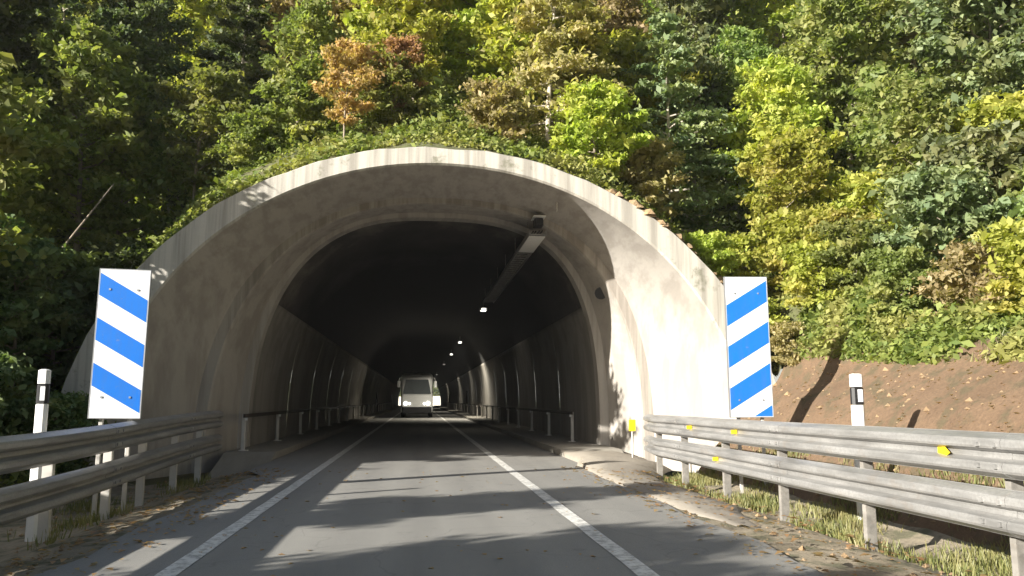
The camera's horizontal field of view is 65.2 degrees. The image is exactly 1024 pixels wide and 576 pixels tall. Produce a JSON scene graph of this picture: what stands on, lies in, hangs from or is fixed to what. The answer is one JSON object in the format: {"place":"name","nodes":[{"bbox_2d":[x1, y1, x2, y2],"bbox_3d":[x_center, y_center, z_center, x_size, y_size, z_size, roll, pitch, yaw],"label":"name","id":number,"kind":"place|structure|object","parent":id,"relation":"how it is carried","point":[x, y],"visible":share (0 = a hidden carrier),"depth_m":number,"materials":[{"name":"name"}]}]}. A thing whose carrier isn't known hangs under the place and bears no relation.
{"place":"outdoors","nodes":[
{"label":"outdoors","id":0,"kind":"place"},
{"bbox_2d":[0,421,82,487],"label":"bank","id":1,"kind":"structure","parent":0,"point":[5,485],"depth_m":13.38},
{"bbox_2d":[0,308,25,367],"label":"bush","id":2,"kind":"object","parent":1,"relation":"on","point":[5,331],"visible":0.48,"depth_m":15.18,"materials":[{"name":"green plant"}]},
{"bbox_2d":[0,51,50,267],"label":"tree","id":3,"kind":"object","parent":1,"relation":"on","point":[14,143],"visible":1,"depth_m":15.04,"materials":[{"name":"green plant"}]},
{"bbox_2d":[0,350,67,435],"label":"bush","id":4,"kind":"object","parent":1,"relation":"on","point":[10,374],"visible":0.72,"depth_m":13.64,"materials":[{"name":"green plant"}]},
{"bbox_2d":[0,390,96,479],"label":"bush","id":5,"kind":"object","parent":1,"relation":"on","point":[74,408],"visible":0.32,"depth_m":14.45,"materials":[{"name":"green plant"}]},
{"bbox_2d":[19,391,116,463],"bbox_3d":[-8.723,2.945,15.804,1.858,1.855,2.003,7,-11,-41],"label":"bush","id":6,"kind":"object","parent":1,"relation":"on","point":[84,416],"visible":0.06,"depth_m":15.61,"materials":[{"name":"green plant"}]},
{"bbox_2d":[128,401,690,485],"bbox_3d":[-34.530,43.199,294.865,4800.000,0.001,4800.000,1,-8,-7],"label":"ground","id":7,"kind":"structure","parent":0,"point":[153,481],"depth_m":19.80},
{"bbox_2d":[398,396,459,405],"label":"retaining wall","id":8,"kind":"structure","parent":7,"relation":"on","point":[436,400],"depth_m":230.15,"materials":[{"name":"concrete"}]},
{"bbox_2d":[397,373,436,416],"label":"coach","id":9,"kind":"object","parent":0,"point":[416,393],"visible":0.99,"depth_m":63.04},
{"bbox_2d":[34,406,828,575],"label":"road","id":10,"kind":"structure","parent":0,"point":[359,510],"depth_m":9.09,"materials":[{"name":"asphalt"}]},
{"bbox_2d":[154,412,400,575],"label":"edge line","id":11,"kind":"object","parent":10,"relation":"on","point":[185,561],"visible":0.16,"depth_m":8.99,"materials":[{"name":"paint"}]},
{"bbox_2d":[433,411,659,575],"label":"edge line","id":12,"kind":"object","parent":10,"relation":"on","point":[635,565],"visible":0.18,"depth_m":8.99,"materials":[{"name":"paint"}]},
{"bbox_2d":[3,9,978,392],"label":"hillside","id":13,"kind":"structure","parent":0,"point":[791,313],"depth_m":20.07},
{"bbox_2d":[0,254,57,347],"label":"bush","id":14,"kind":"object","parent":13,"relation":"on","point":[28,331],"visible":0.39,"depth_m":16.64,"materials":[{"name":"green plant"}]},
{"bbox_2d":[0,0,80,124],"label":"tree","id":15,"kind":"object","parent":13,"relation":"on","point":[17,22],"visible":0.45,"depth_m":22.63,"materials":[{"name":"green plant"}]},
{"bbox_2d":[0,213,94,387],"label":"tree","id":16,"kind":"object","parent":13,"relation":"on","point":[37,248],"visible":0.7,"depth_m":16.48,"materials":[{"name":"green plant"}]},
{"bbox_2d":[0,70,100,237],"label":"tree","id":17,"kind":"object","parent":13,"relation":"on","point":[12,201],"visible":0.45,"depth_m":18.80,"materials":[{"name":"green plant"}]},
{"bbox_2d":[12,0,100,155],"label":"tree","id":18,"kind":"object","parent":13,"relation":"on","point":[65,9],"visible":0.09,"depth_m":26.77,"materials":[{"name":"green plant"}]},
{"bbox_2d":[0,242,113,385],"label":"bush","id":19,"kind":"object","parent":13,"relation":"on","point":[80,282],"visible":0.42,"depth_m":17.75,"materials":[{"name":"green plant"}]},
{"bbox_2d":[4,16,169,251],"bbox_3d":[-11.955,-3.400,21.983,4.706,7.971,4.432,0,-8,-3],"label":"tree","id":20,"kind":"object","parent":13,"relation":"on","point":[84,63],"visible":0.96,"depth_m":21.36,"materials":[{"name":"green plant"}]},
{"bbox_2d":[62,184,113,246],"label":"dead tree","id":21,"kind":"object","parent":13,"relation":"on","point":[77,229],"visible":0.37,"depth_m":18.32,"materials":[{"name":"wood"}]},
{"bbox_2d":[37,0,151,97],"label":"tree","id":22,"kind":"object","parent":13,"relation":"on","point":[92,4],"visible":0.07,"depth_m":32.03,"materials":[{"name":"green plant"}]},
{"bbox_2d":[83,236,154,299],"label":"bush","id":23,"kind":"object","parent":13,"relation":"on","point":[125,254],"visible":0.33,"depth_m":19.44,"materials":[{"name":"green plant"}]},
{"bbox_2d":[79,6,178,156],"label":"tree","id":24,"kind":"object","parent":13,"relation":"on","point":[118,24],"visible":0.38,"depth_m":28.04,"materials":[{"name":"green plant"}]},
{"bbox_2d":[55,96,207,247],"bbox_3d":[-11.036,-2.609,23.186,3.799,6.410,3.723,1,-8,-10],"label":"tree","id":25,"kind":"object","parent":13,"relation":"on","point":[159,181],"visible":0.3,"depth_m":23.04,"materials":[{"name":"green plant"}]},
{"bbox_2d":[87,0,205,115],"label":"tree","id":26,"kind":"object","parent":13,"relation":"on","point":[149,12],"visible":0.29,"depth_m":33.98,"materials":[{"name":"green plant"}]},
{"bbox_2d":[149,62,254,199],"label":"tree","id":27,"kind":"object","parent":13,"relation":"on","point":[207,83],"visible":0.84,"depth_m":22.36,"materials":[{"name":"green plant"}]},
{"bbox_2d":[165,0,242,86],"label":"tree","id":28,"kind":"object","parent":13,"relation":"on","point":[200,12],"visible":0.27,"depth_m":40.20,"materials":[{"name":"green plant"}]},
{"bbox_2d":[167,49,281,183],"bbox_3d":[-11.801,-5.952,33.733,5.197,7.970,5.842,4,-9,-25],"label":"tree","id":29,"kind":"object","parent":13,"relation":"on","point":[238,58],"visible":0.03,"depth_m":32.47,"materials":[{"name":"green plant"}]},
{"bbox_2d":[164,0,300,169],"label":"tree","id":30,"kind":"object","parent":13,"relation":"on","point":[258,19],"visible":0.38,"depth_m":26.99,"materials":[{"name":"green plant"}]},
{"bbox_2d":[189,16,284,57],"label":"tree","id":31,"kind":"object","parent":13,"relation":"on","point":[213,44],"visible":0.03,"depth_m":38.97,"materials":[{"name":"green plant"}]},
{"bbox_2d":[214,111,288,169],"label":"bush","id":32,"kind":"object","parent":13,"relation":"on","point":[252,140],"visible":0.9,"depth_m":20.25,"materials":[{"name":"green plant"}]},
{"bbox_2d":[245,62,337,147],"bbox_3d":[-5.698,-4.526,21.026,2.239,2.549,2.419,0,-8,-1],"label":"bush","id":33,"kind":"object","parent":13,"relation":"on","point":[290,93],"visible":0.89,"depth_m":20.57,"materials":[{"name":"green plant"}]},
{"bbox_2d":[252,0,344,116],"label":"tree","id":34,"kind":"object","parent":13,"relation":"on","point":[311,23],"visible":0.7,"depth_m":23.47,"materials":[{"name":"green plant"}]},
{"bbox_2d":[252,0,364,90],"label":"tree","id":35,"kind":"object","parent":13,"relation":"on","point":[280,7],"visible":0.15,"depth_m":28.15,"materials":[{"name":"green plant"}]},
{"bbox_2d":[307,37,388,137],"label":"tree","id":36,"kind":"object","parent":13,"relation":"on","point":[347,50],"visible":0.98,"depth_m":20.08,"materials":[{"name":"orange plant"}]},
{"bbox_2d":[360,50,440,125],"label":"bush","id":37,"kind":"object","parent":13,"relation":"on","point":[382,107],"visible":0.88,"depth_m":20.46,"materials":[{"name":"green plant"}]},
{"bbox_2d":[371,33,429,122],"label":"tree","id":38,"kind":"object","parent":13,"relation":"on","point":[410,46],"visible":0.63,"depth_m":20.84,"materials":[{"name":"brown plant"}]},
{"bbox_2d":[339,0,462,77],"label":"tree","id":39,"kind":"object","parent":13,"relation":"on","point":[357,19],"visible":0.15,"depth_m":26.70,"materials":[{"name":"green plant"}]},
{"bbox_2d":[355,0,458,102],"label":"tree","id":40,"kind":"object","parent":13,"relation":"on","point":[403,22],"visible":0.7,"depth_m":23.38,"materials":[{"name":"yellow plant"}]},
{"bbox_2d":[61,147,774,481],"bbox_3d":[-1.907,0.801,20.195,16.000,7.513,5.607,1,-8,-7],"label":"tunnel portal","id":41,"kind":"object","parent":13,"relation":"on","point":[224,272],"visible":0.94,"depth_m":19.40,"materials":[{"name":"concrete"}]},
{"bbox_2d":[531,214,545,228],"bbox_3d":[0.693,-1.959,20.990,0.320,0.700,0.560,1,-8,-7],"label":"traffic camera","id":42,"kind":"object","parent":41,"relation":"hanging from","point":[538,219],"visible":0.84,"depth_m":20.81,"materials":[{"name":"black plastic"}]},
{"bbox_2d":[250,221,596,445],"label":"tunnel","id":43,"kind":"structure","parent":13,"relation":"in","point":[387,305],"depth_m":32.61,"materials":[{"name":"concrete"}]},
{"bbox_2d":[206,406,400,477],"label":"walkway","id":44,"kind":"structure","parent":43,"relation":"attached to","point":[233,462],"depth_m":21.26,"materials":[{"name":"concrete"}]},
{"bbox_2d":[239,402,393,450],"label":"railing","id":45,"kind":"object","parent":44,"relation":"on","point":[278,415],"visible":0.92,"depth_m":29.54,"materials":[{"name":"metal"}]},
{"bbox_2d":[483,222,546,302],"bbox_3d":[-0.186,-0.754,28.749,0.470,0.835,15.200,1,-8,-7],"label":"cable ladder","id":46,"kind":"object","parent":43,"relation":"hanging from","point":[530,243],"visible":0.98,"depth_m":25.72,"materials":[{"name":"metal"}]},
{"bbox_2d":[434,405,623,456],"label":"walkway","id":47,"kind":"structure","parent":43,"relation":"attached to","point":[557,444],"depth_m":27.62,"materials":[{"name":"concrete"}]},
{"bbox_2d":[447,402,575,441],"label":"railing","id":48,"kind":"object","parent":47,"relation":"on","point":[548,412],"visible":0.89,"depth_m":35.61,"materials":[{"name":"metal"}]},
{"bbox_2d":[156,0,766,67],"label":"woodland","id":49,"kind":"object","parent":13,"relation":"on","point":[657,8],"depth_m":54.68,"materials":[{"name":"green plant"}]},
{"bbox_2d":[431,0,516,80],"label":"tree","id":50,"kind":"object","parent":13,"relation":"on","point":[455,55],"visible":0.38,"depth_m":28.78,"materials":[{"name":"green plant"}]},
{"bbox_2d":[454,76,544,141],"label":"bush","id":51,"kind":"object","parent":13,"relation":"on","point":[488,98],"visible":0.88,"depth_m":20.39,"materials":[{"name":"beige plant"}]},
{"bbox_2d":[451,0,558,104],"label":"tree","id":52,"kind":"object","parent":13,"relation":"on","point":[496,13],"visible":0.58,"depth_m":23.81,"materials":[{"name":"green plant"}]},
{"bbox_2d":[0,10,1023,485],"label":"undergrowth","id":53,"kind":"object","parent":13,"relation":"on","point":[912,336],"visible":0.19,"depth_m":18.71,"materials":[{"name":"green plant"}]},
{"bbox_2d":[470,0,632,142],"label":"tree","id":54,"kind":"object","parent":13,"relation":"on","point":[535,58],"visible":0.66,"depth_m":23.26,"materials":[{"name":"beige plant"}]},
{"bbox_2d":[517,0,602,103],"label":"tree","id":55,"kind":"object","parent":13,"relation":"on","point":[565,7],"visible":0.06,"depth_m":29.60,"materials":[{"name":"green plant"}]},
{"bbox_2d":[534,0,629,139],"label":"tree","id":56,"kind":"object","parent":13,"relation":"on","point":[593,44],"visible":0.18,"depth_m":24.45,"materials":[{"name":"green plant"}]},
{"bbox_2d":[542,74,658,177],"bbox_3d":[2.158,-3.947,20.870,2.872,3.027,2.659,4,-9,-28],"label":"bush","id":57,"kind":"object","parent":13,"relation":"on","point":[593,104],"visible":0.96,"depth_m":20.47,"materials":[{"name":"green plant"}]},
{"bbox_2d":[578,0,661,152],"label":"tree","id":58,"kind":"object","parent":13,"relation":"on","point":[624,15],"visible":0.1,"depth_m":35.05,"materials":[{"name":"green plant"}]},
{"bbox_2d":[589,0,657,23],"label":"tree","id":59,"kind":"object","parent":13,"relation":"on","point":[640,2],"visible":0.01,"depth_m":40.64,"materials":[{"name":"green plant"}]},
{"bbox_2d":[579,25,716,172],"bbox_3d":[4.319,-5.388,27.382,5.079,6.928,4.518,6,-10,-38],"label":"tree","id":60,"kind":"object","parent":13,"relation":"on","point":[625,55],"visible":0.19,"depth_m":26.29,"materials":[{"name":"green plant"}]},
{"bbox_2d":[618,136,692,217],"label":"bush","id":61,"kind":"object","parent":13,"relation":"on","point":[648,168],"visible":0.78,"depth_m":21.36,"materials":[{"name":"brown plant"}]},
{"bbox_2d":[605,10,762,238],"bbox_3d":[4.855,-4.334,24.337,5.897,8.446,5.308,2,-8,-16],"label":"tree","id":62,"kind":"object","parent":13,"relation":"on","point":[658,47],"visible":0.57,"depth_m":24.04,"materials":[{"name":"green plant"}]},
{"bbox_2d":[634,0,743,166],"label":"tree","id":63,"kind":"object","parent":13,"relation":"on","point":[705,17],"visible":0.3,"depth_m":34.00,"materials":[{"name":"green plant"}]},
{"bbox_2d":[662,31,740,185],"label":"tree","id":64,"kind":"object","parent":13,"relation":"on","point":[707,64],"visible":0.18,"depth_m":28.75,"materials":[{"name":"green plant"}]},
{"bbox_2d":[682,229,748,277],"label":"bush","id":65,"kind":"object","parent":13,"relation":"on","point":[706,245],"visible":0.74,"depth_m":19.16,"materials":[{"name":"green plant"}]},
{"bbox_2d":[687,1,744,35],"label":"tree","id":66,"kind":"object","parent":13,"relation":"on","point":[725,19],"visible":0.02,"depth_m":43.57,"materials":[{"name":"green plant"}]},
{"bbox_2d":[692,23,782,183],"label":"tree","id":67,"kind":"object","parent":13,"relation":"on","point":[738,45],"visible":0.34,"depth_m":29.02,"materials":[{"name":"green plant"}]},
{"bbox_2d":[715,230,772,276],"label":"bush","id":68,"kind":"object","parent":13,"relation":"on","point":[750,256],"visible":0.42,"depth_m":21.42,"materials":[{"name":"green plant"}]},
{"bbox_2d":[726,0,804,63],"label":"tree","id":69,"kind":"object","parent":13,"relation":"on","point":[771,12],"visible":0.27,"depth_m":36.40,"materials":[{"name":"green plant"}]},
{"bbox_2d":[704,52,838,192],"bbox_3d":[8.364,-4.179,25.776,4.236,6.495,4.761,-2,-8,14],"label":"tree","id":70,"kind":"object","parent":13,"relation":"on","point":[781,81],"visible":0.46,"depth_m":24.91,"materials":[{"name":"green plant"}]},
{"bbox_2d":[768,296,790,349],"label":"bush","id":71,"kind":"object","parent":13,"relation":"on","point":[773,318],"visible":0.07,"depth_m":18.79,"materials":[{"name":"yellow plant"}]},
{"bbox_2d":[746,205,825,290],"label":"bush","id":72,"kind":"object","parent":13,"relation":"on","point":[772,222],"visible":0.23,"depth_m":19.83,"materials":[{"name":"green plant"}]},
{"bbox_2d":[733,126,839,275],"bbox_3d":[7.176,-1.966,20.801,2.732,4.705,2.789,-3,-9,23],"label":"tree","id":73,"kind":"object","parent":13,"relation":"on","point":[777,180],"visible":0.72,"depth_m":20.66,"materials":[{"name":"green plant"}]},
{"bbox_2d":[735,104,846,239],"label":"tree","id":74,"kind":"object","parent":13,"relation":"on","point":[766,128],"visible":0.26,"depth_m":22.66,"materials":[{"name":"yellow plant"}]},
{"bbox_2d":[781,204,876,285],"bbox_3d":[7.492,-0.751,18.674,2.309,2.434,2.137,-5,-9,32],"label":"bush","id":75,"kind":"object","parent":13,"relation":"on","point":[813,217],"visible":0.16,"depth_m":18.50,"materials":[{"name":"green plant"}]},
{"bbox_2d":[768,0,924,166],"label":"tree","id":76,"kind":"object","parent":13,"relation":"on","point":[835,28],"visible":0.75,"depth_m":26.20,"materials":[{"name":"green plant"}]},
{"bbox_2d":[790,0,914,106],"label":"tree","id":77,"kind":"object","parent":13,"relation":"on","point":[879,37],"visible":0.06,"depth_m":30.41,"materials":[{"name":"green plant"}]},
{"bbox_2d":[813,164,905,248],"bbox_3d":[9.108,-1.509,20.193,2.969,3.129,2.748,-8,-11,43],"label":"bush","id":78,"kind":"object","parent":13,"relation":"on","point":[856,188],"visible":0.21,"depth_m":19.90,"materials":[{"name":"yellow plant"}]},
{"bbox_2d":[834,60,940,175],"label":"tree","id":79,"kind":"object","parent":13,"relation":"on","point":[874,93],"visible":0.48,"depth_m":22.74,"materials":[{"name":"green plant"}]},
{"bbox_2d":[865,0,948,72],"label":"tree","id":80,"kind":"object","parent":13,"relation":"on","point":[911,36],"visible":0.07,"depth_m":31.45,"materials":[{"name":"green plant"}]},
{"bbox_2d":[878,0,1023,112],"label":"tree","id":81,"kind":"object","parent":13,"relation":"on","point":[995,64],"visible":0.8,"depth_m":21.05,"materials":[{"name":"green plant"}]},
{"bbox_2d":[909,0,1023,90],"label":"tree","id":82,"kind":"object","parent":13,"relation":"on","point":[935,72],"visible":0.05,"depth_m":25.50,"materials":[{"name":"green plant"}]},
{"bbox_2d":[0,472,1010,575],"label":"verge","id":83,"kind":"structure","parent":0,"point":[914,537],"depth_m":9.10,"materials":[{"name":"soil"}]},
{"bbox_2d":[25,369,50,541],"bbox_3d":[-5.809,2.049,9.805,0.137,2.100,0.109,1,-8,-7],"label":"delineator post","id":84,"kind":"object","parent":83,"relation":"on","point":[42,400],"visible":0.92,"depth_m":9.83,"materials":[{"name":"white plastic"}]},
{"bbox_2d":[0,410,223,543],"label":"guardrail","id":85,"kind":"object","parent":83,"relation":"on","point":[46,494],"visible":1,"depth_m":10.06,"materials":[{"name":"metal"}]},
{"bbox_2d":[87,268,151,518],"bbox_3d":[-5.847,1.541,11.845,0.724,3.672,0.126,2,-8,-10],"label":"marker panel","id":86,"kind":"object","parent":83,"relation":"on","point":[119,350],"visible":0.95,"depth_m":11.89,"materials":[{"name":"metal"}]},
{"bbox_2d":[4,349,1022,575],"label":"leaf litter","id":87,"kind":"object","parent":83,"relation":"on","point":[656,504],"visible":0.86,"depth_m":9.50,"materials":[{"name":"brown plant"}]},
{"bbox_2d":[8,321,1019,575],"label":"gravel","id":88,"kind":"structure","parent":83,"relation":"on","point":[802,547],"depth_m":11.26,"materials":[{"name":"gravel"}]},
{"bbox_2d":[7,189,1022,575],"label":"grass","id":89,"kind":"structure","parent":83,"relation":"on","point":[845,525],"depth_m":10.58,"materials":[{"name":"plant"}]},
{"bbox_2d":[723,277,773,493],"bbox_3d":[4.313,1.730,14.532,0.804,3.902,0.126,0,-8,-4],"label":"marker panel","id":90,"kind":"object","parent":83,"relation":"on","point":[749,375],"visible":0.94,"depth_m":14.56,"materials":[{"name":"metal"}]},
{"bbox_2d":[643,414,1023,575],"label":"guardrail","id":91,"kind":"object","parent":83,"relation":"on","point":[981,507],"visible":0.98,"depth_m":8.30,"materials":[{"name":"metal"}]},
{"bbox_2d":[849,374,864,519],"bbox_3d":[4.752,2.155,10.924,0.172,1.960,0.109,1,-8,-7],"label":"delineator post","id":92,"kind":"object","parent":83,"relation":"on","point":[857,399],"visible":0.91,"depth_m":10.96,"materials":[{"name":"white plastic"}]},
{"bbox_2d":[563,451,760,527],"bbox_3d":[2.772,3.570,15.402,2.364,0.280,12.250,1,-8,-7],"label":"apron","id":93,"kind":"object","parent":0,"point":[595,461],"visible":0.77,"depth_m":13.83,"materials":[{"name":"concrete"}]},
{"bbox_2d":[629,420,635,457],"bbox_3d":[2.783,3.564,18.495,0.160,1.030,0.050,1,-8,-7],"label":"marker post","id":94,"kind":"object","parent":93,"relation":"on","point":[632,425],"depth_m":18.52,"materials":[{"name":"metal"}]},
{"bbox_2d":[698,316,1023,549],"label":"earth bank","id":95,"kind":"structure","parent":0,"point":[982,417],"depth_m":12.37,"materials":[{"name":"soil"}]},
{"bbox_2d":[769,320,808,365],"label":"bush","id":96,"kind":"object","parent":95,"relation":"on","point":[782,342],"visible":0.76,"depth_m":17.85,"materials":[{"name":"yellow plant"}]},
{"bbox_2d":[932,300,1010,339],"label":"slope","id":97,"kind":"structure","parent":0,"point":[1005,334],"depth_m":12.65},
{"bbox_2d":[768,238,863,309],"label":"bush","id":98,"kind":"object","parent":97,"relation":"on","point":[809,271],"visible":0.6,"depth_m":17.70,"materials":[{"name":"green plant"}]},
{"bbox_2d":[806,214,903,288],"bbox_3d":[7.471,-0.560,17.459,2.124,2.120,2.289,7,-10,-40],"label":"bush","id":99,"kind":"object","parent":97,"relation":"on","point":[849,240],"visible":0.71,"depth_m":17.23,"materials":[{"name":"green plant"}]},
{"bbox_2d":[849,244,949,312],"bbox_3d":[7.702,0.001,15.654,1.860,1.723,1.726,5,-9,-29],"label":"bush","id":100,"kind":"object","parent":97,"relation":"on","point":[909,261],"visible":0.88,"depth_m":15.48,"materials":[{"name":"green plant"}]},
{"bbox_2d":[847,75,970,209],"bbox_3d":[9.702,-2.584,19.054,2.732,4.705,2.789,5,-10,-33],"label":"tree","id":101,"kind":"object","parent":97,"relation":"on","point":[911,115],"visible":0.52,"depth_m":18.77,"materials":[{"name":"green plant"}]},
{"bbox_2d":[865,158,1023,285],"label":"bush","id":102,"kind":"object","parent":97,"relation":"on","point":[919,196],"visible":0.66,"depth_m":15.86,"materials":[{"name":"green plant"}]},
{"bbox_2d":[907,238,1018,316],"bbox_3d":[8.423,0.143,14.377,1.991,1.988,2.146,1,-8,-4],"label":"bush","id":103,"kind":"object","parent":97,"relation":"on","point":[964,262],"visible":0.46,"depth_m":14.15,"materials":[{"name":"brown plant"}]},
{"bbox_2d":[910,119,1023,239],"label":"tree","id":104,"kind":"object","parent":97,"relation":"on","point":[994,147],"visible":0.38,"depth_m":16.97,"materials":[{"name":"green plant"}]},
{"bbox_2d":[936,85,1023,190],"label":"tree","id":105,"kind":"object","parent":97,"relation":"on","point":[985,111],"visible":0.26,"depth_m":18.19,"materials":[{"name":"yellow plant"}]},
{"bbox_2d":[968,216,1023,316],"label":"bush","id":106,"kind":"object","parent":97,"relation":"on","point":[1010,244],"visible":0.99,"depth_m":12.91,"materials":[{"name":"yellow plant"}]},
{"bbox_2d":[992,162,1023,222],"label":"bush","id":107,"kind":"object","parent":97,"relation":"on","point":[1015,193],"visible":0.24,"depth_m":15.69,"materials":[{"name":"green plant"}]},
{"bbox_2d":[1006,187,1023,220],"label":"bush","id":108,"kind":"object","parent":97,"relation":"on","point":[1018,208],"visible":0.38,"depth_m":14.05,"materials":[{"name":"green plant"}]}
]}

